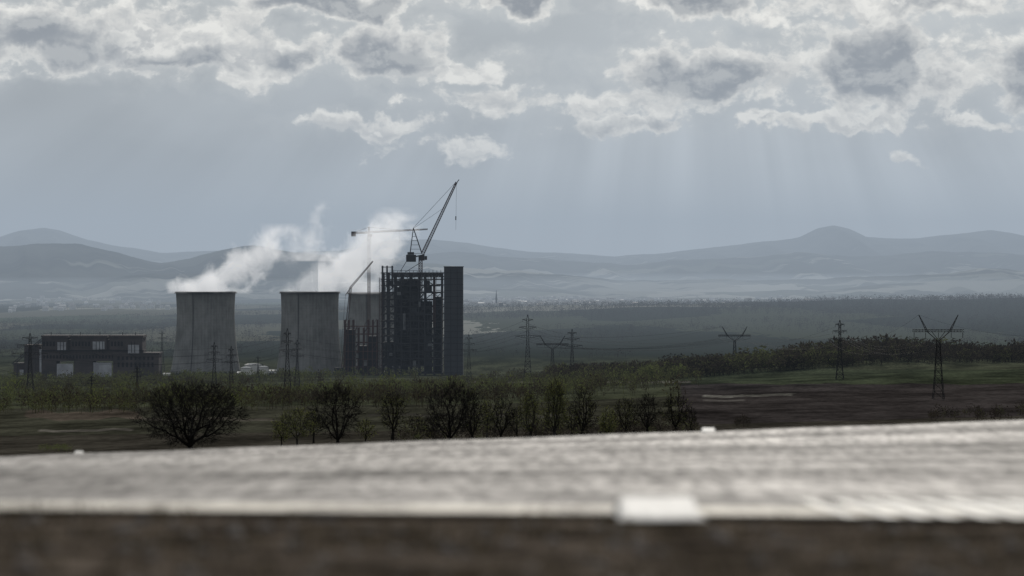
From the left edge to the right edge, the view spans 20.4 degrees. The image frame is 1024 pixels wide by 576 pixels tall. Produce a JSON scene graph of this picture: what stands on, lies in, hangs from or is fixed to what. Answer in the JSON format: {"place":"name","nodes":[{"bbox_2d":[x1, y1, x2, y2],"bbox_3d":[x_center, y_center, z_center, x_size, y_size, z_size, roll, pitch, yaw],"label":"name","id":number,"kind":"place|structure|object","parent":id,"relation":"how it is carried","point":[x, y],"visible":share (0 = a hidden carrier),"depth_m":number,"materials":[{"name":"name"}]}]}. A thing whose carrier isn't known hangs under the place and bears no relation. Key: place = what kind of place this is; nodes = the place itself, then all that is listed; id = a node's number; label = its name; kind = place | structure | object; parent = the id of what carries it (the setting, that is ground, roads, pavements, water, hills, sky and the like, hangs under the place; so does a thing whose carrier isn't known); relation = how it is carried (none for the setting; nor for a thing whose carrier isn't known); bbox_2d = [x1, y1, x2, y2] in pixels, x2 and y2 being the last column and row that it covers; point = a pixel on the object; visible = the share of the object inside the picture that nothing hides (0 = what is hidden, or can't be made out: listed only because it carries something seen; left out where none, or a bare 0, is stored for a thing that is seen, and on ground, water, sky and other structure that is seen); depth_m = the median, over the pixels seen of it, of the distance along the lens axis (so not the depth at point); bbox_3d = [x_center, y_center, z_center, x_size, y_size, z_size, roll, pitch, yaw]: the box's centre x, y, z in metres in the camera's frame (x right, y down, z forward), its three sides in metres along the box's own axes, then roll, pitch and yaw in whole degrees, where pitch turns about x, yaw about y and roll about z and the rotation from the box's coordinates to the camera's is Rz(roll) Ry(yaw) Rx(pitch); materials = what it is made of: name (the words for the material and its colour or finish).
{"place":"outdoors","nodes":[
{"label":"outdoors","id":0,"kind":"place"},
{"bbox_2d":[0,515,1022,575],"bbox_3d":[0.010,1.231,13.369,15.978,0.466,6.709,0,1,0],"label":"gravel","id":1,"kind":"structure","parent":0,"point":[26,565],"depth_m":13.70,"materials":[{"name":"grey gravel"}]},
{"bbox_2d":[0,296,1023,575],"bbox_3d":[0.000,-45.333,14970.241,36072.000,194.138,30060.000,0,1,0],"label":"ground","id":2,"kind":"structure","parent":0,"point":[890,392],"depth_m":1350.98,"materials":[{"name":"green plant"}]},
{"bbox_2d":[12,333,47,393],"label":"electricity pylon","id":3,"kind":"object","parent":2,"relation":"on","point":[31,371],"visible":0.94,"depth_m":2600.19,"materials":[{"name":"metal"}]},
{"bbox_2d":[38,443,74,451],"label":"weeds","id":4,"kind":"object","parent":2,"relation":"on","point":[48,446],"visible":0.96,"depth_m":655.19,"materials":[{"name":"green plant"}]},
{"bbox_2d":[14,335,162,377],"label":"industrial building","id":5,"kind":"structure","parent":2,"relation":"on","point":[80,365],"depth_m":4101.21,"materials":[{"name":"brick"}]},
{"bbox_2d":[12,332,142,376],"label":"roof vents and conveyor","id":6,"kind":"object","parent":5,"relation":"on","point":[80,333],"visible":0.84,"depth_m":4110.63,"materials":[{"name":"metal"}]},
{"bbox_2d":[20,342,138,377],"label":"windows","id":7,"kind":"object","parent":5,"relation":"attached to","point":[103,368],"visible":0.84,"depth_m":4100.05,"materials":[{"name":"grey glass"}]},
{"bbox_2d":[41,342,153,366],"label":"windows and trim","id":8,"kind":"structure","parent":5,"relation":"attached to","point":[99,350],"depth_m":4100.55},
{"bbox_2d":[85,375,97,397],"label":"electricity pylon","id":9,"kind":"object","parent":2,"relation":"on","point":[91,380],"visible":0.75,"depth_m":2400.49,"materials":[{"name":"metal"}]},
{"bbox_2d":[131,366,140,392],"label":"electricity pylon","id":10,"kind":"object","parent":2,"relation":"on","point":[137,372],"visible":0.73,"depth_m":2500.26,"materials":[{"name":"metal"}]},
{"bbox_2d":[157,332,166,369],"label":"electricity pylon","id":11,"kind":"object","parent":2,"relation":"on","point":[161,333],"visible":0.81,"depth_m":4500.16,"materials":[{"name":"metal"}]},
{"bbox_2d":[125,377,250,449],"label":"oak tree","id":12,"kind":"object","parent":2,"relation":"on","point":[191,440],"visible":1,"depth_m":619.96,"materials":[{"name":"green plant"}]},
{"bbox_2d":[170,291,240,373],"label":"cooling tower","id":13,"kind":"structure","parent":2,"relation":"on","point":[205,320],"depth_m":4301.22,"materials":[{"name":"concrete"}]},
{"bbox_2d":[206,342,220,391],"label":"electricity pylon","id":14,"kind":"object","parent":2,"relation":"on","point":[213,353],"visible":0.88,"depth_m":2600.26,"materials":[{"name":"metal"}]},
{"bbox_2d":[0,316,1023,389],"bbox_3d":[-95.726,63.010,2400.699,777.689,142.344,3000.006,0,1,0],"label":"power lines","id":15,"kind":"object","parent":14,"relation":"attached to","point":[494,349],"visible":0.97,"depth_m":2679.71,"materials":[{"name":"metal"}]},
{"bbox_2d":[225,346,237,394],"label":"electricity pylon","id":16,"kind":"object","parent":2,"relation":"on","point":[230,349],"visible":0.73,"depth_m":2700.11,"materials":[{"name":"metal"}]},
{"bbox_2d":[241,366,251,374],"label":"storage tank","id":17,"kind":"object","parent":2,"relation":"on","point":[246,369],"visible":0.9,"depth_m":4144.98,"materials":[{"name":"white metal"}]},
{"bbox_2d":[244,363,262,373],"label":"storage tank","id":18,"kind":"object","parent":2,"relation":"on","point":[254,368],"visible":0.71,"depth_m":4189.55,"materials":[{"name":"white metal"}]},
{"bbox_2d":[252,357,263,381],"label":"electricity pylon","id":19,"kind":"object","parent":2,"relation":"on","point":[258,360],"visible":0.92,"depth_m":3600.36,"materials":[{"name":"metal"}]},
{"bbox_2d":[259,366,268,374],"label":"storage tank","id":20,"kind":"object","parent":2,"relation":"on","point":[266,368],"visible":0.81,"depth_m":4175.94,"materials":[{"name":"white metal"}]},
{"bbox_2d":[270,419,289,445],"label":"birch tree","id":21,"kind":"object","parent":2,"relation":"on","point":[280,436],"visible":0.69,"depth_m":700.05,"materials":[{"name":"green plant"}]},
{"bbox_2d":[279,328,293,388],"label":"electricity pylon","id":22,"kind":"object","parent":2,"relation":"on","point":[287,351],"visible":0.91,"depth_m":2499.72,"materials":[{"name":"metal"}]},
{"bbox_2d":[271,406,317,445],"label":"birch tree","id":23,"kind":"object","parent":2,"relation":"on","point":[293,426],"visible":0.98,"depth_m":689.54,"materials":[{"name":"green plant"}]},
{"bbox_2d":[290,340,303,387],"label":"electricity pylon","id":24,"kind":"object","parent":2,"relation":"on","point":[297,363],"visible":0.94,"depth_m":3000.07,"materials":[{"name":"metal"}]},
{"bbox_2d":[277,291,341,373],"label":"cooling tower","id":25,"kind":"structure","parent":2,"relation":"on","point":[310,316],"depth_m":4301.57,"materials":[{"name":"concrete"}]},
{"bbox_2d":[304,410,325,442],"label":"bare tree","id":26,"kind":"object","parent":2,"relation":"on","point":[314,427],"visible":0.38,"depth_m":760.09,"materials":[{"name":"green plant"}]},
{"bbox_2d":[305,378,366,443],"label":"bare tree","id":27,"kind":"object","parent":2,"relation":"on","point":[338,435],"visible":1,"depth_m":639.74,"materials":[{"name":"brown plant"}]},
{"bbox_2d":[0,362,704,413],"bbox_3d":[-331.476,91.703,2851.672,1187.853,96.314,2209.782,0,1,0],"label":"young woodland","id":28,"kind":"object","parent":2,"relation":"on","point":[503,387],"visible":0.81,"depth_m":2422.82,"materials":[{"name":"green plant"}]},
{"bbox_2d":[333,261,372,373],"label":"crawler crane","id":29,"kind":"object","parent":2,"relation":"on","point":[346,326],"visible":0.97,"depth_m":4149.04,"materials":[{"name":"paint"}]},
{"bbox_2d":[344,318,378,374],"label":"frame","id":30,"kind":"object","parent":2,"relation":"on","point":[358,333],"visible":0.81,"depth_m":4231.06,"materials":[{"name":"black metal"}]},
{"bbox_2d":[346,329,375,374],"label":"ducts","id":31,"kind":"object","parent":30,"relation":"attached to","point":[349,347],"visible":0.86,"depth_m":4241.06,"materials":[{"name":"grey metal"}]},
{"bbox_2d":[356,353,366,365],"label":"panels","id":32,"kind":"object","parent":30,"relation":"attached to","point":[357,356],"visible":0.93,"depth_m":4229.65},
{"bbox_2d":[356,419,378,442],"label":"birch tree","id":33,"kind":"object","parent":2,"relation":"on","point":[367,433],"visible":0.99,"depth_m":739.63,"materials":[{"name":"green plant"}]},
{"bbox_2d":[347,292,393,367],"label":"cooling tower","id":34,"kind":"structure","parent":2,"relation":"on","point":[358,308],"depth_m":4657.76,"materials":[{"name":"concrete"}]},
{"bbox_2d":[351,227,427,335],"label":"tower crane","id":35,"kind":"object","parent":2,"relation":"on","point":[353,233],"visible":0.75,"depth_m":4398.09,"materials":[{"name":"paint"}]},
{"bbox_2d":[375,388,411,441],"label":"bare tree","id":36,"kind":"object","parent":2,"relation":"on","point":[393,427],"visible":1,"depth_m":719.79,"materials":[{"name":"brown plant"}]},
{"bbox_2d":[403,412,433,440],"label":"bare tree","id":37,"kind":"object","parent":2,"relation":"on","point":[420,427],"visible":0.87,"depth_m":740.34,"materials":[{"name":"brown plant"}]},
{"bbox_2d":[379,266,463,374],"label":"boiler house under construction","id":38,"kind":"structure","parent":2,"relation":"on","point":[407,313],"depth_m":4249.75,"materials":[{"name":"concrete"}]},
{"bbox_2d":[401,180,458,364],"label":"luffing crane","id":39,"kind":"object","parent":2,"relation":"on","point":[410,256],"visible":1,"depth_m":4277.01,"materials":[{"name":"paint"}]},
{"bbox_2d":[420,412,445,439],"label":"bare tree","id":40,"kind":"object","parent":2,"relation":"on","point":[434,428],"visible":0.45,"depth_m":759.82,"materials":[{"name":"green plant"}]},
{"bbox_2d":[424,374,484,439],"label":"bare tree","id":41,"kind":"object","parent":2,"relation":"on","point":[449,421],"visible":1,"depth_m":649.56,"materials":[{"name":"brown plant"}]},
{"bbox_2d":[463,335,474,382],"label":"electricity pylon","id":42,"kind":"object","parent":2,"relation":"on","point":[469,356],"visible":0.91,"depth_m":3299.78,"materials":[{"name":"metal"}]},
{"bbox_2d":[453,387,489,438],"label":"bare tree","id":43,"kind":"object","parent":2,"relation":"on","point":[474,405],"visible":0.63,"depth_m":679.90,"materials":[{"name":"brown plant"}]},
{"bbox_2d":[477,401,493,438],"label":"birch tree","id":44,"kind":"object","parent":2,"relation":"on","point":[483,411],"visible":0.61,"depth_m":799.96,"materials":[{"name":"green plant"}]},
{"bbox_2d":[1,295,994,309],"bbox_3d":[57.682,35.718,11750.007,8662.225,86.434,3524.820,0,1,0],"label":"distant woodland","id":45,"kind":"object","parent":2,"relation":"on","point":[101,299],"visible":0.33,"depth_m":11086.56,"materials":[{"name":"green plant"}]},
{"bbox_2d":[484,396,520,438],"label":"bare tree","id":46,"kind":"object","parent":2,"relation":"on","point":[507,417],"visible":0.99,"depth_m":699.70,"materials":[{"name":"brown plant"}]},
{"bbox_2d":[8,294,1011,312],"bbox_3d":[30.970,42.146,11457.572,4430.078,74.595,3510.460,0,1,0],"label":"distant town","id":47,"kind":"object","parent":2,"relation":"on","point":[481,301],"visible":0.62,"depth_m":11105.42},
{"bbox_2d":[0,491,1023,575],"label":"dry grass","id":48,"kind":"structure","parent":2,"relation":"on","point":[368,540],"depth_m":13.27,"materials":[{"name":"brown plant"}]},
{"bbox_2d":[0,306,1023,357],"bbox_3d":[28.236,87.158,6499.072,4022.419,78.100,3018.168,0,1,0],"label":"distant woodland","id":49,"kind":"object","parent":2,"relation":"on","point":[45,325],"visible":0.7,"depth_m":6976.12,"materials":[{"name":"green plant"}]},
{"bbox_2d":[503,404,527,437],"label":"bare tree","id":50,"kind":"object","parent":2,"relation":"on","point":[516,429],"visible":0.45,"depth_m":780.19,"materials":[{"name":"brown plant"}]},
{"bbox_2d":[517,315,537,381],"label":"electricity pylon","id":51,"kind":"object","parent":2,"relation":"on","point":[526,356],"visible":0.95,"depth_m":3299.07,"materials":[{"name":"metal"}]},
{"bbox_2d":[514,389,543,437],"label":"birch tree","id":52,"kind":"object","parent":2,"relation":"on","point":[531,405],"visible":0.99,"depth_m":739.95,"materials":[{"name":"green plant"}]},
{"bbox_2d":[388,411,698,441],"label":"undergrowth","id":53,"kind":"object","parent":2,"relation":"on","point":[617,430],"visible":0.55,"depth_m":784.12,"materials":[{"name":"green plant"}]},
{"bbox_2d":[536,336,568,365],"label":"electricity pylon","id":54,"kind":"object","parent":2,"relation":"on","point":[560,343],"visible":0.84,"depth_m":3499.78,"materials":[{"name":"metal"}]},
{"bbox_2d":[536,375,572,436],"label":"birch tree","id":55,"kind":"object","parent":2,"relation":"on","point":[557,394],"visible":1,"depth_m":699.81,"materials":[{"name":"green plant"}]},
{"bbox_2d":[562,402,582,435],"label":"bare tree","id":56,"kind":"object","parent":2,"relation":"on","point":[572,408],"visible":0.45,"depth_m":799.98,"materials":[{"name":"brown plant"}]},
{"bbox_2d":[562,329,582,379],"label":"electricity pylon","id":57,"kind":"object","parent":2,"relation":"on","point":[572,354],"visible":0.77,"depth_m":3299.57,"materials":[{"name":"metal"}]},
{"bbox_2d":[565,384,598,434],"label":"bare tree","id":58,"kind":"object","parent":2,"relation":"on","point":[585,413],"visible":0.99,"depth_m":729.95,"materials":[{"name":"brown plant"}]},
{"bbox_2d":[596,405,617,433],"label":"birch tree","id":59,"kind":"object","parent":2,"relation":"on","point":[603,421],"visible":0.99,"depth_m":700.13,"materials":[{"name":"green plant"}]},
{"bbox_2d":[609,393,646,432],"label":"bare tree","id":60,"kind":"object","parent":2,"relation":"on","point":[625,422],"visible":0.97,"depth_m":759.65,"materials":[{"name":"brown plant"}]},
{"bbox_2d":[541,354,717,379],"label":"woodland","id":61,"kind":"object","parent":2,"relation":"on","point":[563,367],"visible":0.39,"depth_m":3176.95,"materials":[{"name":"green plant"}]},
{"bbox_2d":[630,392,661,432],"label":"bare tree","id":62,"kind":"object","parent":2,"relation":"on","point":[647,422],"visible":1,"depth_m":759.93,"materials":[{"name":"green plant"}]},
{"bbox_2d":[636,363,686,377],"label":"willow thicket","id":63,"kind":"object","parent":2,"relation":"on","point":[651,369],"visible":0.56,"depth_m":3014.82,"materials":[{"name":"green plant"}]},
{"bbox_2d":[657,390,693,431],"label":"bare tree","id":64,"kind":"object","parent":2,"relation":"on","point":[680,411],"visible":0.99,"depth_m":759.41,"materials":[{"name":"brown plant"}]},
{"bbox_2d":[682,407,697,431],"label":"bare tree","id":65,"kind":"object","parent":2,"relation":"on","point":[693,418],"visible":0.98,"depth_m":760.01,"materials":[{"name":"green plant"}]},
{"bbox_2d":[432,292,1023,319],"bbox_3d":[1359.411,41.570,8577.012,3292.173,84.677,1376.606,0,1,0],"label":"distant woodland","id":66,"kind":"object","parent":2,"relation":"on","point":[779,301],"visible":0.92,"depth_m":8458.25,"materials":[{"name":"green plant"}]},
{"bbox_2d":[718,327,746,355],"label":"electricity pylon","id":67,"kind":"object","parent":2,"relation":"on","point":[726,335],"visible":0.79,"depth_m":3499.87,"materials":[{"name":"metal"}]},
{"bbox_2d":[733,414,751,426],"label":"hedge","id":68,"kind":"object","parent":2,"relation":"on","point":[740,420],"visible":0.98,"depth_m":920.00,"materials":[{"name":"green plant"}]},
{"bbox_2d":[830,320,849,379],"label":"electricity pylon","id":69,"kind":"object","parent":2,"relation":"on","point":[839,340],"visible":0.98,"depth_m":2449.99,"materials":[{"name":"metal"}]},
{"bbox_2d":[658,333,1023,377],"bbox_3d":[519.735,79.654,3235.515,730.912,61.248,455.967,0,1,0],"label":"woodland","id":70,"kind":"object","parent":2,"relation":"on","point":[805,356],"visible":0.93,"depth_m":3067.00,"materials":[{"name":"green plant"}]},
{"bbox_2d":[913,315,963,398],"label":"electricity pylon","id":71,"kind":"object","parent":2,"relation":"on","point":[940,361],"visible":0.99,"depth_m":1499.62,"materials":[{"name":"metal"}]},
{"bbox_2d":[928,401,1023,421],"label":"hedge","id":72,"kind":"object","parent":2,"relation":"on","point":[931,415],"visible":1,"depth_m":961.60,"materials":[{"name":"green plant"}]},
{"bbox_2d":[0,420,1023,517],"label":"road","id":73,"kind":"structure","parent":0,"point":[911,463],"depth_m":27.57,"materials":[{"name":"grey asphalt"}]},
{"bbox_2d":[0,502,1023,516],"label":"edge line","id":74,"kind":"object","parent":73,"relation":"on","point":[475,508],"visible":0.77,"depth_m":17.68,"materials":[{"name":"paint"}]},
{"bbox_2d":[612,496,706,520],"bbox_3d":[0.861,1.286,16.614,0.515,0.104,0.492,0,1,-2],"label":"road marker","id":75,"kind":"object","parent":73,"relation":"on","point":[669,508],"visible":0.89,"depth_m":16.57,"materials":[{"name":"plastic"}]},
{"bbox_2d":[701,428,715,431],"bbox_3d":[3.732,2.695,54.029,0.276,0.069,0.293,0,1,2],"label":"road marker","id":76,"kind":"object","parent":73,"relation":"on","point":[708,430],"visible":0.98,"depth_m":53.97,"materials":[{"name":"plastic"}]},
{"bbox_2d":[801,499,1023,517],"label":"rumble strip","id":77,"kind":"object","parent":73,"relation":"on","point":[925,509],"visible":1,"depth_m":18.16,"materials":[{"name":"paint"}]},
{"bbox_2d":[0,243,1023,291],"bbox_3d":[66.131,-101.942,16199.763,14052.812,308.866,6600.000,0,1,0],"label":"hills","id":78,"kind":"structure","parent":0,"point":[60,261],"depth_m":15643.96,"materials":[{"name":"grey"}]},
{"bbox_2d":[0,273,1023,301],"bbox_3d":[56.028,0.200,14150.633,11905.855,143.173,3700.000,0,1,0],"label":"hills","id":79,"kind":"structure","parent":0,"point":[155,287],"depth_m":13907.78,"materials":[{"name":"grey"}]},
{"bbox_2d":[0,226,1023,264],"bbox_3d":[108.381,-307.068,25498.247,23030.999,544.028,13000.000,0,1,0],"label":"mountain range","id":80,"kind":"structure","parent":0,"point":[834,240],"depth_m":25695.72,"materials":[{"name":"grey"}]},
{"bbox_2d":[0,0,1023,256],"label":"sky","id":81,"kind":"structure","parent":0,"point":[614,128],"materials":[{"name":"grey"}]},
{"bbox_2d":[393,251,1023,280],"bbox_3d":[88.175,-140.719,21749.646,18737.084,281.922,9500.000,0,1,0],"label":"hills","id":82,"kind":"structure","parent":0,"point":[800,265],"depth_m":20356.62,"materials":[{"name":"grey"}]}
]}

